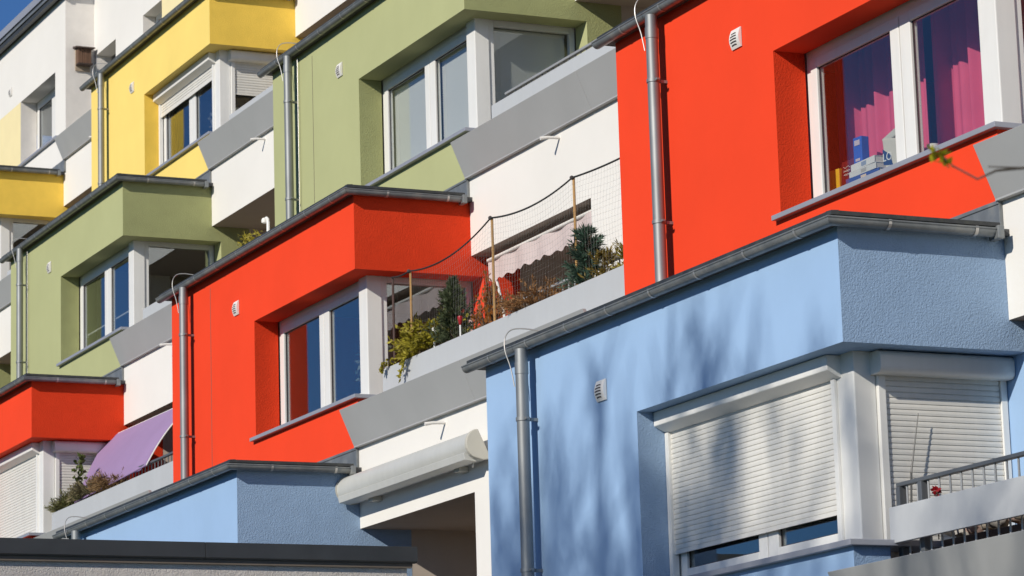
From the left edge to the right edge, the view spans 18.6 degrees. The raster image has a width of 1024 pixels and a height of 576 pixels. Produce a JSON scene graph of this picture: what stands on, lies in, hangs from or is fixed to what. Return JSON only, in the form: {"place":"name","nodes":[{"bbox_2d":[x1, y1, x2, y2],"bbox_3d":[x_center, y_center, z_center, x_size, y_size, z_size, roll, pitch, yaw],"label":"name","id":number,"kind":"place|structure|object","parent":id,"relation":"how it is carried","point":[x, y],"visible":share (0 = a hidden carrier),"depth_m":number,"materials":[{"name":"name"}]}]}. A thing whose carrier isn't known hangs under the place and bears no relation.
{"place":"outdoors","nodes":[
{"label":"outdoors","id":0,"kind":"place"},
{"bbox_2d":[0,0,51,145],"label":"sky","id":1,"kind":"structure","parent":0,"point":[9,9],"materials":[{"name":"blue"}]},
{"label":"ground","id":2,"kind":"structure","parent":0,"visible":0},
{"bbox_2d":[0,538,417,575],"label":"outbuilding","id":3,"kind":"structure","parent":2,"relation":"on","point":[47,557],"depth_m":25.24,"materials":[{"name":"metal"}]},
{"bbox_2d":[52,399,491,575],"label":"apartment","id":4,"kind":"structure","parent":2,"relation":"on","point":[441,523],"depth_m":30.40,"materials":[{"name":"paint"}]},
{"bbox_2d":[0,319,320,538],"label":"apartment","id":5,"kind":"structure","parent":4,"relation":"on","point":[51,425],"depth_m":41.52,"materials":[{"name":"paint"}]},
{"bbox_2d":[44,488,74,512],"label":"tuft","id":6,"kind":"object","parent":5,"relation":"on","point":[59,504],"visible":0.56,"depth_m":40.84,"materials":[{"name":"green plant"}]},
{"bbox_2d":[0,271,128,387],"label":"apartment","id":7,"kind":"structure","parent":5,"relation":"on","point":[121,292],"depth_m":47.59,"materials":[{"name":"glass"}]},
{"bbox_2d":[0,99,210,310],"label":"apartment","id":8,"kind":"structure","parent":7,"relation":"on","point":[33,200],"depth_m":53.59,"materials":[{"name":"paint"}]},
{"bbox_2d":[10,218,50,269],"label":"side window","id":9,"kind":"structure","parent":8,"relation":"in","point":[12,220],"depth_m":53.83,"materials":[{"name":"white plastic"}]},
{"bbox_2d":[0,0,182,172],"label":"apartment","id":10,"kind":"structure","parent":8,"relation":"on","point":[42,80],"depth_m":54.80,"materials":[{"name":"painted plaster"},{"name":"white plastic"},{"name":"weathered zinc"}]},
{"bbox_2d":[37,88,54,149],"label":"window","id":11,"kind":"structure","parent":10,"relation":"in","point":[50,97],"depth_m":56.54,"materials":[{"name":"white plastic"}]},
{"bbox_2d":[73,46,94,71],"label":"bird box","id":12,"kind":"object","parent":10,"relation":"attached to","point":[83,63],"visible":1,"depth_m":54.30,"materials":[{"name":"brown wood"}]},
{"bbox_2d":[156,12,161,22],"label":"window","id":13,"kind":"structure","parent":10,"relation":"in","point":[159,16],"depth_m":52.07,"materials":[{"name":"white plastic"}]},
{"bbox_2d":[71,452,87,501],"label":"vine","id":14,"kind":"object","parent":5,"relation":"attached to","point":[81,470],"visible":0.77,"depth_m":40.41,"materials":[{"name":"green plant"}]},
{"bbox_2d":[66,473,97,502],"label":"tuft","id":15,"kind":"object","parent":5,"relation":"on","point":[80,489],"visible":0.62,"depth_m":40.09,"materials":[{"name":"green plant"}]},
{"bbox_2d":[86,466,130,494],"bbox_3d":[-5.021,2.541,39.267,0.583,0.580,1.370,3,-12,-25],"label":"tuft","id":16,"kind":"object","parent":5,"relation":"on","point":[100,481],"visible":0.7,"depth_m":39.20,"materials":[{"name":"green plant"}]},
{"bbox_2d":[74,408,172,502],"bbox_3d":[-4.910,2.119,40.092,0.986,1.116,4.389,3,-12,-25],"label":"awning","id":17,"kind":"object","parent":5,"relation":"attached to","point":[132,449],"visible":0.84,"depth_m":39.70,"materials":[{"name":"purple fabric"}]},
{"bbox_2d":[0,93,395,381],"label":"apartment","id":18,"kind":"structure","parent":5,"relation":"on","point":[153,236],"depth_m":43.04,"materials":[{"name":"paint"}]},
{"bbox_2d":[80,245,128,349],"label":"window","id":19,"kind":"structure","parent":18,"relation":"in","point":[107,267],"depth_m":43.77,"materials":[{"name":"white plastic"}]},
{"bbox_2d":[87,311,128,337],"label":"curtain rod","id":20,"kind":"object","parent":18,"relation":"attached to","point":[88,335],"visible":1,"depth_m":44.14,"materials":[{"name":"white plastic"}]},
{"bbox_2d":[145,241,213,307],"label":"side window","id":21,"kind":"structure","parent":18,"relation":"in","point":[210,248],"depth_m":42.86,"materials":[{"name":"white plastic"}]},
{"bbox_2d":[79,0,355,190],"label":"apartment","id":22,"kind":"structure","parent":18,"relation":"on","point":[219,54],"depth_m":44.24,"materials":[{"name":"paint"}]},
{"bbox_2d":[163,91,199,161],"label":"window","id":23,"kind":"structure","parent":22,"relation":"in","point":[194,101],"depth_m":44.79,"materials":[{"name":"white plastic"}]},
{"bbox_2d":[200,105,239,134],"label":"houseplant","id":24,"kind":"object","parent":22,"relation":"in","point":[211,120],"visible":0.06,"depth_m":44.41,"materials":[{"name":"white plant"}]},
{"bbox_2d":[237,228,262,245],"bbox_3d":[-3.308,-0.389,39.418,0.370,0.715,0.732,1,-12,-15],"label":"balcony plant","id":25,"kind":"object","parent":18,"relation":"on","point":[248,236],"visible":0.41,"depth_m":39.38,"materials":[{"name":"yellow plant"}]},
{"bbox_2d":[261,217,269,230],"bbox_3d":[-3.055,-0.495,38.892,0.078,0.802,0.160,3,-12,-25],"label":"vent pipe","id":26,"kind":"object","parent":18,"relation":"on","point":[265,220],"visible":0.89,"depth_m":38.91,"materials":[{"name":"white plastic"}]},
{"bbox_2d":[155,99,624,482],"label":"apartment","id":27,"kind":"structure","parent":4,"relation":"on","point":[335,261],"depth_m":31.63,"materials":[{"name":"paint"}]},
{"bbox_2d":[280,281,360,424],"bbox_3d":[-1.964,0.766,32.608,0.074,1.330,2.422,3,-12,-25],"label":"window","id":28,"kind":"structure","parent":27,"relation":"in","point":[323,310],"depth_m":32.55,"materials":[{"name":"white plastic"}]},
{"bbox_2d":[355,345,392,388],"bbox_3d":[-1.437,0.829,31.945,0.364,0.607,0.875,3,-12,-25],"label":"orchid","id":29,"kind":"object","parent":27,"relation":"in","point":[358,361],"visible":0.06,"depth_m":32.06,"materials":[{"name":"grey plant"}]},
{"bbox_2d":[387,285,409,334],"bbox_3d":[-1.358,0.114,33.874,0.290,0.745,0.625,8,-15,-41],"label":"pendant lamp","id":30,"kind":"object","parent":27,"relation":"hanging from","point":[400,318],"visible":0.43,"depth_m":33.66,"materials":[{"name":"plastic"}]},
{"bbox_2d":[409,272,412,354],"bbox_3d":[-0.976,0.532,30.601,0.028,1.440,0.028,-12,-15,41],"label":"bamboo pole","id":31,"kind":"object","parent":27,"relation":"on","point":[410,280],"visible":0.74,"depth_m":30.67,"materials":[{"name":"brown wood"}]},
{"bbox_2d":[378,308,472,381],"bbox_3d":[-0.807,0.557,30.334,0.613,0.804,1.740,3,-12,-25],"label":"shrub","id":32,"kind":"object","parent":27,"relation":"on","point":[409,345],"visible":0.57,"depth_m":30.38,"materials":[{"name":"green plant"}]},
{"bbox_2d":[381,276,472,368],"bbox_3d":[-0.851,0.821,31.588,0.996,1.900,0.060,3,-12,-25],"label":"side window","id":33,"kind":"structure","parent":27,"relation":"in","point":[385,280],"depth_m":31.61,"materials":[{"name":"white plastic"}]},
{"bbox_2d":[423,276,478,342],"bbox_3d":[-0.570,0.365,29.784,0.589,1.031,0.530,-5,-12,16],"label":"conifer","id":34,"kind":"object","parent":27,"relation":"on","point":[447,296],"visible":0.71,"depth_m":29.75,"materials":[{"name":"green plant"}]},
{"bbox_2d":[256,0,658,225],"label":"apartment","id":35,"kind":"structure","parent":27,"relation":"on","point":[340,77],"depth_m":33.52,"materials":[{"name":"paint"}]},
{"bbox_2d":[393,70,426,166],"bbox_3d":[-1.059,-1.769,34.168,0.030,1.075,1.120,3,-12,-25],"label":"venetian blind","id":36,"kind":"object","parent":35,"relation":"attached to","point":[410,118],"visible":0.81,"depth_m":34.29,"materials":[{"name":"plastic"}]},
{"bbox_2d":[383,26,466,172],"bbox_3d":[-0.894,-1.909,33.680,0.074,1.330,2.422,3,-12,-25],"label":"window","id":37,"kind":"structure","parent":35,"relation":"in","point":[429,61],"depth_m":33.63,"materials":[{"name":"white plastic"}]},
{"bbox_2d":[440,44,468,138],"bbox_3d":[-0.539,-2.005,33.062,0.030,1.075,0.950,3,-12,-25],"label":"venetian blind","id":38,"kind":"object","parent":35,"relation":"attached to","point":[455,93],"visible":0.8,"depth_m":33.20,"materials":[{"name":"plastic"}]},
{"bbox_2d":[493,29,564,102],"bbox_3d":[0.180,-1.894,32.752,0.860,1.615,0.030,3,-12,-25],"label":"window pane","id":39,"kind":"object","parent":35,"relation":"attached to","point":[520,57],"visible":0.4,"depth_m":32.82,"materials":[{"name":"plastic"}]},
{"bbox_2d":[488,19,574,118],"bbox_3d":[0.220,-1.855,32.660,0.996,1.900,0.060,3,-12,-25],"label":"side window","id":40,"kind":"structure","parent":35,"relation":"in","point":[568,31],"depth_m":32.74,"materials":[{"name":"white plastic"}]},
{"bbox_2d":[457,316,462,335],"bbox_3d":[-0.483,0.503,29.466,0.051,0.485,0.054,3,-12,-25],"label":"garden ornament","id":41,"kind":"object","parent":27,"relation":"on","point":[460,318],"visible":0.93,"depth_m":29.49,"materials":[{"name":"red plastic"}]},
{"bbox_2d":[470,270,507,328],"bbox_3d":[-0.212,0.262,29.064,0.190,0.890,0.670,3,-12,-25],"label":"rose bush","id":42,"kind":"object","parent":27,"relation":"on","point":[488,311],"visible":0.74,"depth_m":29.05,"materials":[{"name":"red plant"}]},
{"bbox_2d":[491,219,495,320],"bbox_3d":[-0.163,0.107,28.879,0.030,1.555,0.030,-12,-15,41],"label":"bamboo pole","id":43,"kind":"object","parent":27,"relation":"on","point":[493,267],"visible":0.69,"depth_m":28.93,"materials":[{"name":"brown wood"}]},
{"bbox_2d":[391,157,623,350],"bbox_3d":[0.002,-0.206,28.517,0.038,1.118,5.702,3,-12,-25],"label":"safety net","id":44,"kind":"object","parent":27,"relation":"hanging from","point":[519,211],"visible":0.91,"depth_m":28.43,"materials":[{"name":"fabric"}]},
{"bbox_2d":[493,273,564,314],"bbox_3d":[0.167,0.200,28.219,0.541,0.658,1.205,3,-12,-25],"label":"heather","id":45,"kind":"object","parent":27,"relation":"on","point":[517,302],"visible":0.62,"depth_m":28.09,"materials":[{"name":"brown plant"}]},
{"bbox_2d":[487,210,591,316],"bbox_3d":[0.327,-0.045,30.402,0.141,0.969,2.440,3,-12,-25],"label":"awning","id":46,"kind":"object","parent":27,"relation":"attached to","point":[516,254],"visible":0.84,"depth_m":30.54,"materials":[{"name":"white fabric"}]},
{"bbox_2d":[572,178,577,284],"bbox_3d":[0.563,-0.216,27.334,0.030,1.545,0.030,-1,-11,-2],"label":"bamboo pole","id":47,"kind":"object","parent":27,"relation":"on","point":[574,206],"visible":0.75,"depth_m":27.42,"materials":[{"name":"brown wood"}]},
{"bbox_2d":[557,222,611,288],"bbox_3d":[0.718,-0.129,27.244,0.629,0.930,0.619,0,-11,-7],"label":"conifer","id":48,"kind":"object","parent":27,"relation":"on","point":[580,253],"visible":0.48,"depth_m":27.21,"materials":[{"name":"green plant"}]},
{"bbox_2d":[578,245,623,277],"bbox_3d":[0.830,-0.052,26.916,0.470,0.645,0.561,3,-12,-25],"label":"shrub","id":49,"kind":"object","parent":27,"relation":"on","point":[605,257],"visible":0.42,"depth_m":26.88,"materials":[{"name":"green plant"}]},
{"bbox_2d":[611,237,623,268],"bbox_3d":[1.030,-0.160,26.474,0.432,0.673,0.447,3,-12,-25],"label":"shrub","id":50,"kind":"object","parent":27,"relation":"on","point":[620,249],"visible":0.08,"depth_m":26.48,"materials":[{"name":"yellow plant"}]},
{"bbox_2d":[392,278,395,362],"bbox_3d":[-1.164,0.607,31.002,0.024,1.460,0.024,-1,-11,-2],"label":"garden stake","id":51,"kind":"object","parent":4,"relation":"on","point":[393,317],"visible":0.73,"depth_m":31.06,"materials":[{"name":"brown wood"}]},
{"bbox_2d":[335,429,487,504],"bbox_3d":[-0.949,1.709,29.208,0.256,0.328,3.157,3,-12,-25],"label":"awning","id":52,"kind":"object","parent":4,"relation":"attached to","point":[460,453],"visible":0.98,"depth_m":28.91,"materials":[{"name":"beige metal"}]},
{"bbox_2d":[461,193,1023,575],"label":"apartment","id":53,"kind":"structure","parent":2,"relation":"on","point":[755,408],"depth_m":20.85,"materials":[{"name":"paint"}]},
{"bbox_2d":[679,528,837,575],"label":"window","id":54,"kind":"structure","parent":53,"relation":"in","point":[773,543],"depth_m":21.29,"materials":[{"name":"white plastic"}]},
{"bbox_2d":[591,0,1023,294],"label":"apartment","id":55,"kind":"structure","parent":53,"relation":"on","point":[728,126],"depth_m":23.72,"materials":[{"name":"paint"}]},
{"bbox_2d":[829,168,841,190],"bbox_3d":[2.431,-0.763,23.538,0.080,0.230,0.210,6,-13,-33],"label":"box","id":56,"kind":"object","parent":55,"relation":"in","point":[835,178],"visible":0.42,"depth_m":23.48,"materials":[{"name":"cardboard"}]},
{"bbox_2d":[841,158,853,185],"bbox_3d":[2.533,-0.821,23.367,0.074,0.270,0.199,5,-13,-30],"label":"packet","id":57,"kind":"object","parent":55,"relation":"on","point":[846,167],"visible":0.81,"depth_m":23.38,"materials":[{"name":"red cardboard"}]},
{"bbox_2d":[835,19,928,168],"bbox_3d":[2.779,-1.145,23.492,0.199,2.300,1.294,3,-12,-25],"label":"curtain","id":58,"kind":"object","parent":55,"relation":"hanging from","point":[864,92],"visible":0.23,"depth_m":23.69,"materials":[{"name":"fabric"}]},
{"bbox_2d":[806,0,958,197],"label":"window","id":59,"kind":"structure","parent":55,"relation":"in","point":[900,22],"depth_m":22.53,"materials":[{"name":"white plastic"}]},
{"bbox_2d":[882,128,896,166],"bbox_3d":[2.807,-0.998,22.789,0.106,0.377,0.275,5,-13,-30],"label":"bag","id":60,"kind":"object","parent":55,"relation":"on","point":[889,150],"visible":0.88,"depth_m":22.80,"materials":[{"name":"white paper"}]},
{"bbox_2d":[927,143,938,149],"bbox_3d":[3.013,-0.966,22.309,0.115,0.115,0.094,-9,-13,31],"label":"mug","id":61,"kind":"object","parent":55,"relation":"on","point":[934,144],"visible":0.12,"depth_m":22.28,"materials":[{"name":"white ceramic"}]},
{"bbox_2d":[930,0,1023,143],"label":"curtain","id":62,"kind":"object","parent":55,"relation":"hanging from","point":[958,87],"visible":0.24,"depth_m":22.58,"materials":[{"name":"pink fabric"}]},
{"bbox_2d":[1015,0,1023,123],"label":"side window","id":63,"kind":"structure","parent":55,"relation":"in","point":[1018,13],"depth_m":21.35,"materials":[{"name":"white plastic"}]},
{"bbox_2d":[910,413,918,553],"bbox_3d":[2.595,1.516,20.169,0.138,1.441,0.023,0,-11,-11],"label":"fishing rod","id":64,"kind":"object","parent":53,"relation":"on","point":[912,464],"visible":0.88,"depth_m":20.23,"materials":[{"name":"grey metal"}]},
{"bbox_2d":[931,485,941,538],"bbox_3d":[2.647,1.389,19.446,0.082,0.344,0.066,3,-12,-25],"label":"flower","id":65,"kind":"object","parent":53,"relation":"on","point":[936,490],"visible":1,"depth_m":19.47,"materials":[{"name":"red plant"}]},
{"bbox_2d":[944,523,1021,546],"bbox_3d":[4.000,1.418,17.629,0.380,0.600,5.200,3,-12,-25],"label":"planter box","id":66,"kind":"object","parent":53,"relation":"on","point":[982,535],"visible":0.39,"depth_m":19.50,"materials":[{"name":"black plastic"}]},
{"bbox_2d":[954,529,968,536],"bbox_3d":[2.875,1.464,19.928,0.189,0.274,0.182,3,-12,-25],"label":"stone","id":67,"kind":"object","parent":66,"relation":"on","point":[958,533],"visible":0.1,"depth_m":19.86,"materials":[{"name":"white stone"}]},
{"bbox_2d":[966,525,983,533],"bbox_3d":[2.919,1.446,19.800,0.188,0.231,0.160,3,-12,-25],"label":"stone","id":68,"kind":"object","parent":66,"relation":"on","point":[970,530],"visible":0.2,"depth_m":19.74,"materials":[{"name":"grey stone"}]},
{"bbox_2d":[980,524,992,530],"bbox_3d":[3.020,1.439,19.694,0.198,0.199,0.180,3,-12,-25],"label":"stone","id":69,"kind":"object","parent":66,"relation":"on","point":[983,526],"visible":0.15,"depth_m":19.65,"materials":[{"name":"grey stone"}]},
{"bbox_2d":[988,519,1008,528],"bbox_3d":[3.033,1.417,19.543,0.183,0.198,0.158,3,-12,-25],"label":"stone","id":70,"kind":"object","parent":66,"relation":"on","point":[1003,523],"visible":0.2,"depth_m":19.50,"materials":[{"name":"grey stone"}]},
{"bbox_2d":[1008,518,1020,523],"bbox_3d":[3.154,1.370,19.463,0.178,0.212,0.185,3,-12,-25],"label":"stone","id":71,"kind":"object","parent":66,"relation":"on","point":[1014,520],"visible":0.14,"depth_m":19.44,"materials":[{"name":"beige stone"}]},
{"bbox_2d":[927,144,1023,179],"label":"tree","id":72,"kind":"object","parent":2,"relation":"on","point":[933,157],"visible":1,"depth_m":7.91,"materials":[{"name":"green plant"}]},
{"bbox_3d":[2.669,-0.762,23.106,0.214,0.045,0.408,5,-13,-30],"label":"book","id":73,"kind":"object","parent":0,"visible":0},
{"bbox_2d":[846,167,882,183],"bbox_3d":[2.672,-0.812,23.106,0.214,0.050,0.428,4,-13,-28],"label":"book","id":74,"kind":"object","parent":73,"relation":"on","point":[854,178],"visible":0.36,"depth_m":23.06,"materials":[{"name":"paper"}]},
{"bbox_2d":[849,162,885,177],"bbox_3d":[2.676,-0.861,23.106,0.214,0.045,0.368,4,-12,-26],"label":"book","id":75,"kind":"object","parent":74,"relation":"on","point":[869,167],"visible":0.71,"depth_m":23.01,"materials":[{"name":"paper"}]},
{"bbox_2d":[851,155,882,171],"bbox_3d":[2.679,-0.911,23.106,0.214,0.050,0.348,3,-12,-23],"label":"book","id":76,"kind":"object","parent":75,"relation":"on","point":[867,161],"visible":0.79,"depth_m":23.00,"materials":[{"name":"paper"}]},
{"bbox_2d":[853,136,868,163],"bbox_3d":[2.591,-1.013,23.243,0.074,0.215,0.106,5,-13,-30],"label":"packet","id":77,"kind":"object","parent":76,"relation":"on","point":[861,147],"visible":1,"depth_m":23.21,"materials":[{"name":"blue cardboard"}]}
]}

